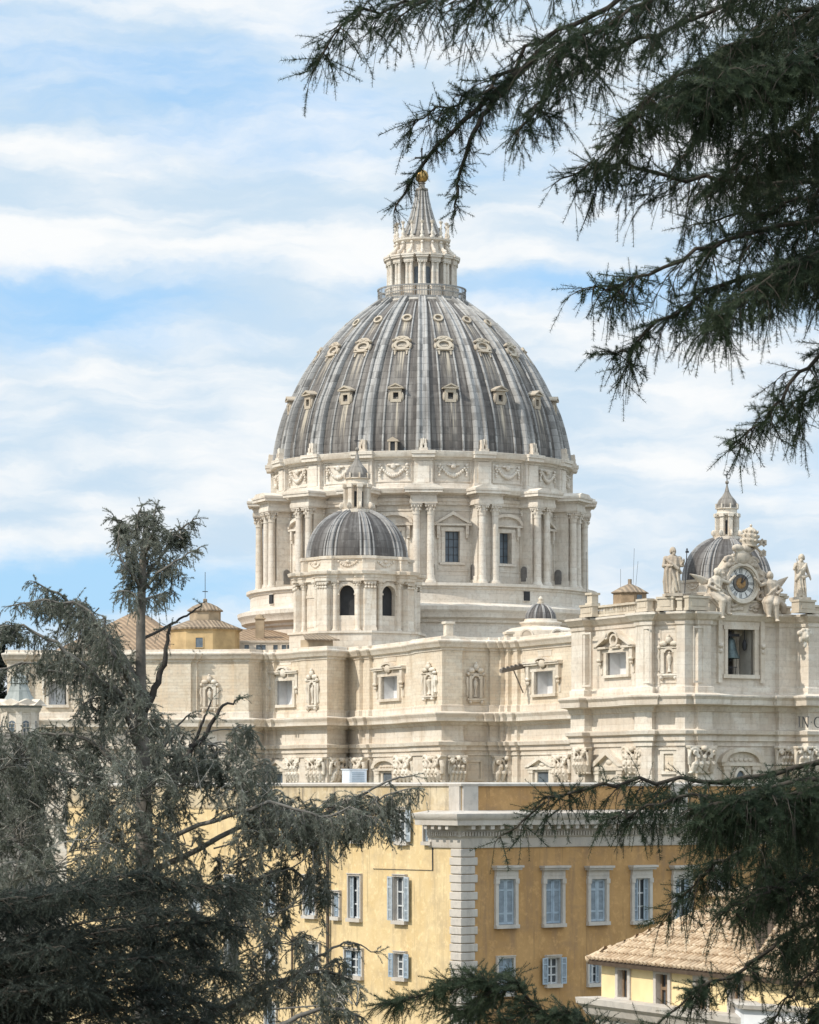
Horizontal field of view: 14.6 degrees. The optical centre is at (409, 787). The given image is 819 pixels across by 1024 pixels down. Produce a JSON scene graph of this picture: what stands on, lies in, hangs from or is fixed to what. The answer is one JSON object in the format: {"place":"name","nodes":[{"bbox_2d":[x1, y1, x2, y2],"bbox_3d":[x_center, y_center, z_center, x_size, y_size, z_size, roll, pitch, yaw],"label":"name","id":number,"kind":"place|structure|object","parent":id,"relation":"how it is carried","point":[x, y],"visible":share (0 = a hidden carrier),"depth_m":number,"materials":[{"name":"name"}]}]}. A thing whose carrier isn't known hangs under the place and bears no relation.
{"place":"outdoors","nodes":[
{"label":"outdoors","id":0,"kind":"place"},
{"bbox_2d":[0,673,45,1022],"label":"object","id":1,"kind":"structure","parent":0,"point":[22,706],"depth_m":298.45,"materials":[{"name":"stone"}]},
{"bbox_2d":[8,721,15,731],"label":"window","id":2,"kind":"structure","parent":1,"relation":"in","point":[12,722],"depth_m":298.33,"materials":[{"name":"grey glass"}]},
{"bbox_2d":[22,721,29,731],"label":"window","id":3,"kind":"structure","parent":1,"relation":"in","point":[25,723],"depth_m":298.48,"materials":[{"name":"grey glass"}]},
{"bbox_2d":[1,612,570,924],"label":"church nave","id":4,"kind":"structure","parent":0,"point":[447,706],"depth_m":500.59,"materials":[{"name":"stone"}]},
{"bbox_2d":[40,668,72,707],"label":"window","id":5,"kind":"structure","parent":4,"relation":"in","point":[49,704],"depth_m":518.88,"materials":[{"name":"stone"}]},
{"bbox_2d":[167,591,242,648],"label":"roof turret","id":6,"kind":"object","parent":4,"relation":"on","point":[205,627],"visible":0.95,"depth_m":527.00,"materials":[{"name":"paint"}]},
{"bbox_2d":[195,637,203,647],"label":"window","id":7,"kind":"structure","parent":6,"relation":"in","point":[199,641],"depth_m":525.64,"materials":[{"name":"grey glass"}]},
{"bbox_2d":[244,644,249,648],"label":"small window","id":8,"kind":"structure","parent":4,"relation":"in","point":[246,646],"depth_m":535.61,"materials":[{"name":"grey glass"}]},
{"bbox_2d":[255,644,260,649],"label":"small window","id":9,"kind":"structure","parent":4,"relation":"in","point":[257,646],"depth_m":535.61,"materials":[{"name":"grey glass"}]},
{"bbox_2d":[254,614,264,637],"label":"chimney","id":10,"kind":"object","parent":4,"relation":"on","point":[259,625],"visible":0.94,"depth_m":544.25,"materials":[{"name":"grey paint"}]},
{"bbox_2d":[261,644,266,649],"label":"small window","id":11,"kind":"structure","parent":4,"relation":"in","point":[263,646],"depth_m":535.61,"materials":[{"name":"grey glass"}]},
{"bbox_2d":[273,644,278,649],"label":"small window","id":12,"kind":"structure","parent":4,"relation":"in","point":[275,646],"depth_m":535.61,"materials":[{"name":"grey glass"}]},
{"bbox_2d":[267,662,297,707],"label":"window","id":13,"kind":"structure","parent":4,"relation":"in","point":[286,680],"depth_m":516.73,"materials":[{"name":"stone"}]},
{"bbox_2d":[281,644,286,648],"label":"small window","id":14,"kind":"structure","parent":4,"relation":"in","point":[283,646],"depth_m":535.61,"materials":[{"name":"grey glass"}]},
{"bbox_2d":[301,634,339,646],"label":"roof shed","id":15,"kind":"structure","parent":4,"relation":"on","point":[312,640],"depth_m":510.93,"materials":[{"name":"grey paint"}]},
{"bbox_2d":[287,436,426,648],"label":"chapel dome","id":16,"kind":"structure","parent":4,"relation":"on","point":[357,581],"depth_m":521.10,"materials":[{"name":"stone"}]},
{"bbox_2d":[370,656,405,701],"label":"window","id":17,"kind":"structure","parent":4,"relation":"in","point":[390,678],"depth_m":497.42,"materials":[{"name":"stone"}]},
{"bbox_2d":[237,148,596,637],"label":"great dome","id":18,"kind":"structure","parent":4,"relation":"on","point":[424,383],"depth_m":551.89,"materials":[{"name":"stone"}]},
{"bbox_2d":[285,396,295,414],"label":"dormer window","id":19,"kind":"structure","parent":18,"relation":"in","point":[289,400],"depth_m":566.55,"materials":[{"name":"stone"}]},
{"bbox_2d":[287,518,295,572],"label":"window","id":20,"kind":"structure","parent":18,"relation":"in","point":[291,528],"depth_m":559.40,"materials":[{"name":"stone"}]},
{"bbox_2d":[301,390,316,409],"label":"dormer window","id":21,"kind":"structure","parent":18,"relation":"in","point":[309,396],"depth_m":558.17,"materials":[{"name":"stone"}]},
{"bbox_2d":[313,347,323,362],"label":"dormer window","id":22,"kind":"structure","parent":18,"relation":"in","point":[319,351],"depth_m":567.58,"materials":[{"name":"stone"}]},
{"bbox_2d":[325,342,340,361],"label":"dormer window","id":23,"kind":"structure","parent":18,"relation":"in","point":[334,348],"depth_m":561.45,"materials":[{"name":"stone"}]},
{"bbox_2d":[337,385,355,404],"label":"dormer window","id":24,"kind":"structure","parent":18,"relation":"in","point":[346,391],"depth_m":551.80,"materials":[{"name":"stone"}]},
{"bbox_2d":[352,319,360,326],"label":"dormer window","id":25,"kind":"structure","parent":18,"relation":"in","point":[357,321],"depth_m":563.92,"materials":[{"name":"stone"}]},
{"bbox_2d":[353,338,371,357],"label":"dormer window","id":26,"kind":"structure","parent":18,"relation":"in","point":[362,345],"depth_m":556.27,"materials":[{"name":"stone"}]},
{"bbox_2d":[373,315,382,323],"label":"dormer window","id":27,"kind":"structure","parent":18,"relation":"in","point":[378,319],"depth_m":560.22,"materials":[{"name":"stone"}]},
{"bbox_2d":[387,437,398,450],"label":"roof door","id":28,"kind":"structure","parent":18,"relation":"in","point":[393,442],"depth_m":545.64,"materials":[{"name":"stone"}]},
{"bbox_2d":[387,383,404,401],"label":"dormer window","id":29,"kind":"structure","parent":18,"relation":"in","point":[395,389],"depth_m":548.18,"materials":[{"name":"stone"}]},
{"bbox_2d":[382,512,412,550],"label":"window","id":30,"kind":"structure","parent":18,"relation":"in","point":[399,519],"depth_m":546.44,"materials":[{"name":"stone"}]},
{"bbox_2d":[392,336,411,354],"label":"dormer window","id":31,"kind":"structure","parent":18,"relation":"in","point":[401,343],"depth_m":553.56,"materials":[{"name":"stone"}]},
{"bbox_2d":[402,314,411,321],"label":"dormer window","id":32,"kind":"structure","parent":18,"relation":"in","point":[406,317],"depth_m":558.31,"materials":[{"name":"stone"}]},
{"bbox_2d":[433,314,442,321],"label":"dormer window","id":33,"kind":"structure","parent":18,"relation":"in","point":[437,317],"depth_m":558.31,"materials":[{"name":"stone"}]},
{"bbox_2d":[434,336,453,354],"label":"dormer window","id":34,"kind":"structure","parent":18,"relation":"in","point":[443,343],"depth_m":553.56,"materials":[{"name":"stone"}]},
{"bbox_2d":[441,383,458,401],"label":"dormer window","id":35,"kind":"structure","parent":18,"relation":"in","point":[450,389],"depth_m":548.18,"materials":[{"name":"stone"}]},
{"bbox_2d":[434,511,471,569],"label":"window","id":36,"kind":"structure","parent":18,"relation":"in","point":[451,540],"depth_m":547.11,"materials":[{"name":"stone"}]},
{"bbox_2d":[462,316,471,323],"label":"dormer window","id":37,"kind":"structure","parent":18,"relation":"in","point":[466,319],"depth_m":560.29,"materials":[{"name":"stone"}]},
{"bbox_2d":[473,338,491,357],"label":"dormer window","id":38,"kind":"structure","parent":18,"relation":"in","point":[481,344],"depth_m":556.40,"materials":[{"name":"stone"}]},
{"bbox_2d":[484,319,491,326],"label":"dormer window","id":39,"kind":"structure","parent":18,"relation":"in","point":[489,324],"depth_m":563.92,"materials":[{"name":"stone"}]},
{"bbox_2d":[490,386,508,404],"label":"dormer window","id":40,"kind":"structure","parent":18,"relation":"in","point":[498,391],"depth_m":551.94,"materials":[{"name":"stone"}]},
{"bbox_2d":[498,514,523,571],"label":"window","id":41,"kind":"structure","parent":18,"relation":"in","point":[508,538],"depth_m":551.80,"materials":[{"name":"stone"}]},
{"bbox_2d":[504,342,519,361],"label":"dormer window","id":42,"kind":"structure","parent":18,"relation":"in","point":[509,347],"depth_m":561.59,"materials":[{"name":"stone"}]},
{"bbox_2d":[521,347,530,362],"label":"dormer window","id":43,"kind":"structure","parent":18,"relation":"in","point":[525,352],"depth_m":567.65,"materials":[{"name":"stone"}]},
{"bbox_2d":[528,390,543,409],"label":"dormer window","id":44,"kind":"structure","parent":18,"relation":"in","point":[535,396],"depth_m":558.31,"materials":[{"name":"stone"}]},
{"bbox_2d":[550,520,557,569],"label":"window","id":45,"kind":"structure","parent":18,"relation":"in","point":[553,529],"depth_m":559.67,"materials":[{"name":"stone"}]},
{"bbox_2d":[549,397,558,415],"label":"dormer window","id":46,"kind":"structure","parent":18,"relation":"in","point":[554,400],"depth_m":566.82,"materials":[{"name":"stone"}]},
{"bbox_2d":[505,596,569,636],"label":"aisle cupola","id":47,"kind":"object","parent":4,"relation":"on","point":[540,616],"visible":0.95,"depth_m":483.55,"materials":[{"name":"stone"}]},
{"bbox_2d":[522,649,562,696],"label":"window","id":48,"kind":"structure","parent":4,"relation":"in","point":[542,675],"depth_m":467.28,"materials":[{"name":"stone"}]},
{"bbox_2d":[558,611,818,782],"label":"church facade","id":49,"kind":"structure","parent":4,"relation":"attached to","point":[676,690],"depth_m":425.52,"materials":[{"name":"stone"}]},
{"bbox_2d":[592,629,635,677],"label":"window","id":50,"kind":"structure","parent":49,"relation":"in","point":[615,660],"depth_m":432.69,"materials":[{"name":"stone"}]},
{"bbox_2d":[611,566,648,609],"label":"roof turret","id":51,"kind":"object","parent":49,"relation":"on","point":[629,592],"visible":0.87,"depth_m":443.31,"materials":[{"name":"brown brick"}]},
{"bbox_2d":[579,592,818,617],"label":"parapet","id":52,"kind":"structure","parent":49,"relation":"on","point":[591,607],"depth_m":424.49,"materials":[{"name":"stone"}]},
{"bbox_2d":[662,547,688,596],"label":"statue","id":53,"kind":"object","parent":52,"relation":"on","point":[672,563],"visible":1,"depth_m":419.18,"materials":[{"name":"stone"}]},
{"bbox_2d":[754,571,787,621],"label":"angel statue","id":54,"kind":"object","parent":52,"relation":"on","point":[772,601],"visible":1,"depth_m":425.56,"materials":[{"name":"stone"}]},
{"bbox_2d":[789,554,810,600],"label":"statue","id":55,"kind":"object","parent":52,"relation":"on","point":[800,567],"visible":1,"depth_m":430.43,"materials":[{"name":"stone"}]},
{"bbox_2d":[690,568,735,618],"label":"angel statue","id":56,"kind":"object","parent":49,"relation":"on","point":[719,599],"visible":1,"depth_m":420.74,"materials":[{"name":"stone"}]},
{"bbox_2d":[728,630,739,661],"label":"bell","id":57,"kind":"object","parent":49,"relation":"hanging from","point":[732,652],"visible":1,"depth_m":425.35,"materials":[{"name":"teal metal"}]},
{"bbox_2d":[679,474,788,613],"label":"chapel dome","id":58,"kind":"structure","parent":49,"relation":"on","point":[705,558],"depth_m":581.45,"materials":[{"name":"stone"}]},
{"bbox_2d":[709,524,766,613],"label":"sculpted clock","id":59,"kind":"object","parent":49,"relation":"on","point":[743,592],"visible":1,"depth_m":424.37,"materials":[{"name":"stone"}]},
{"bbox_2d":[0,0,818,690],"label":"sky","id":60,"kind":"structure","parent":0,"point":[180,243],"materials":[{"name":"blue"}]},
{"bbox_2d":[67,782,810,1023],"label":"ochre palace","id":61,"kind":"structure","parent":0,"point":[438,895],"depth_m":174.67,"materials":[{"name":"yellow paint"}]},
{"bbox_2d":[188,874,202,913],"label":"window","id":62,"kind":"structure","parent":61,"relation":"in","point":[198,904],"depth_m":192.62,"materials":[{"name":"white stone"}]},
{"bbox_2d":[263,880,278,916],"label":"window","id":63,"kind":"structure","parent":61,"relation":"in","point":[265,880],"depth_m":185.69,"materials":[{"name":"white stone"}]},
{"bbox_2d":[264,1002,277,1023],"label":"window","id":64,"kind":"structure","parent":61,"relation":"in","point":[275,1015],"depth_m":185.55,"materials":[{"name":"white stone"}]},
{"bbox_2d":[264,937,278,971],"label":"window","id":65,"kind":"structure","parent":61,"relation":"in","point":[269,955],"depth_m":185.96,"materials":[{"name":"white stone"}]},
{"bbox_2d":[301,874,317,918],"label":"window","id":66,"kind":"structure","parent":61,"relation":"in","point":[310,915],"depth_m":182.41,"materials":[{"name":"white stone"}]},
{"bbox_2d":[305,941,320,970],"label":"window","id":67,"kind":"structure","parent":61,"relation":"in","point":[318,946],"depth_m":181.68,"materials":[{"name":"white stone"}]},
{"bbox_2d":[329,890,341,920],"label":"window","id":68,"kind":"structure","parent":61,"relation":"in","point":[337,916],"depth_m":179.76,"materials":[{"name":"white stone"}]},
{"bbox_2d":[343,947,363,979],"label":"window","id":69,"kind":"structure","parent":61,"relation":"in","point":[357,963],"depth_m":178.49,"materials":[{"name":"white stone"}]},
{"bbox_2d":[345,873,362,921],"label":"window","id":70,"kind":"structure","parent":61,"relation":"in","point":[354,880],"depth_m":178.58,"materials":[{"name":"white stone"}]},
{"bbox_2d":[341,769,367,782],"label":"rooftop cabinet","id":71,"kind":"object","parent":61,"relation":"on","point":[354,775],"visible":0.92,"depth_m":181.62,"materials":[{"name":"white metal"}]},
{"bbox_2d":[387,874,408,924],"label":"window","id":72,"kind":"structure","parent":61,"relation":"in","point":[398,897],"depth_m":175.08,"materials":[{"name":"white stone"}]},
{"bbox_2d":[388,950,408,981],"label":"window","id":73,"kind":"structure","parent":61,"relation":"in","point":[398,965],"depth_m":174.99,"materials":[{"name":"blue wood"}]},
{"bbox_2d":[390,807,410,844],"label":"window","id":74,"kind":"structure","parent":61,"relation":"in","point":[408,837],"depth_m":174.14,"materials":[{"name":"white stone"}]},
{"bbox_2d":[420,825,431,844],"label":"window","id":75,"kind":"structure","parent":61,"relation":"in","point":[424,841],"depth_m":172.70,"materials":[{"name":"white stone"}]},
{"bbox_2d":[496,955,515,996],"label":"window","id":76,"kind":"structure","parent":61,"relation":"in","point":[508,958],"depth_m":171.78,"materials":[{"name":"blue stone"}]},
{"bbox_2d":[492,865,523,928],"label":"window","id":77,"kind":"structure","parent":61,"relation":"in","point":[506,885],"depth_m":171.82,"materials":[{"name":"blue wood"}]},
{"bbox_2d":[542,954,566,987],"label":"window","id":78,"kind":"structure","parent":61,"relation":"in","point":[553,966],"depth_m":173.97,"materials":[{"name":"blue wood"}]},
{"bbox_2d":[539,865,570,927],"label":"window","id":79,"kind":"structure","parent":61,"relation":"in","point":[553,881],"depth_m":173.84,"materials":[{"name":"blue wood"}]},
{"bbox_2d":[586,955,600,986],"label":"window","id":80,"kind":"structure","parent":61,"relation":"in","point":[593,972],"depth_m":175.72,"materials":[{"name":"white stone"}]},
{"bbox_2d":[584,865,614,925],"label":"window","id":81,"kind":"structure","parent":61,"relation":"in","point":[597,878],"depth_m":175.81,"materials":[{"name":"blue wood"}]},
{"bbox_2d":[628,865,658,924],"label":"window","id":82,"kind":"structure","parent":61,"relation":"in","point":[641,877],"depth_m":177.88,"materials":[{"name":"white stone"}]},
{"bbox_2d":[669,865,694,919],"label":"window","id":83,"kind":"structure","parent":61,"relation":"in","point":[674,872],"depth_m":179.41,"materials":[{"name":"white stone"}]},
{"bbox_3d":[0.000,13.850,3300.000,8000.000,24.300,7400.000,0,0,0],"label":"ground","id":84,"kind":"structure","parent":0,"visible":0},
{"bbox_2d":[0,625,13,698],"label":"pine tree","id":85,"kind":"object","parent":84,"relation":"on","point":[3,694],"visible":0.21,"depth_m":639.34,"materials":[{"name":"green plant"}]},
{"bbox_2d":[0,863,268,1023],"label":"cedar tree","id":86,"kind":"object","parent":84,"relation":"on","point":[32,993],"visible":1,"depth_m":44.77,"materials":[{"name":"green plant"}]},
{"bbox_2d":[0,497,428,1023],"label":"cedar tree","id":87,"kind":"object","parent":84,"relation":"on","point":[306,830],"visible":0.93,"depth_m":89.25,"materials":[{"name":"green plant"}]},
{"bbox_2d":[278,0,818,1023],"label":"cedar tree","id":88,"kind":"object","parent":84,"relation":"on","point":[768,62],"visible":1,"depth_m":11.48,"materials":[{"name":"green plant"}]},
{"bbox_2d":[575,886,818,1023],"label":"yellow house","id":89,"kind":"structure","parent":84,"relation":"on","point":[636,975],"depth_m":119.87,"materials":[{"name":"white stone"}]},
{"bbox_2d":[614,967,630,999],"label":"window","id":90,"kind":"structure","parent":89,"relation":"in","point":[622,975],"depth_m":122.67,"materials":[{"name":"white stone"}]},
{"bbox_2d":[653,971,671,1004],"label":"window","id":91,"kind":"structure","parent":89,"relation":"in","point":[662,981],"depth_m":119.95,"materials":[{"name":"white stone"}]},
{"bbox_2d":[693,975,709,1009],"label":"window","id":92,"kind":"structure","parent":89,"relation":"in","point":[694,977],"depth_m":117.00,"materials":[{"name":"white stone"}]},
{"bbox_2d":[727,980,744,1012],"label":"window","id":93,"kind":"structure","parent":89,"relation":"in","point":[734,996],"depth_m":115.04,"materials":[{"name":"white stone"}]},
{"bbox_2d":[728,901,809,1023],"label":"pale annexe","id":94,"kind":"structure","parent":84,"relation":"on","point":[752,1014],"depth_m":111.85,"materials":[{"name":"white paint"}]}
]}

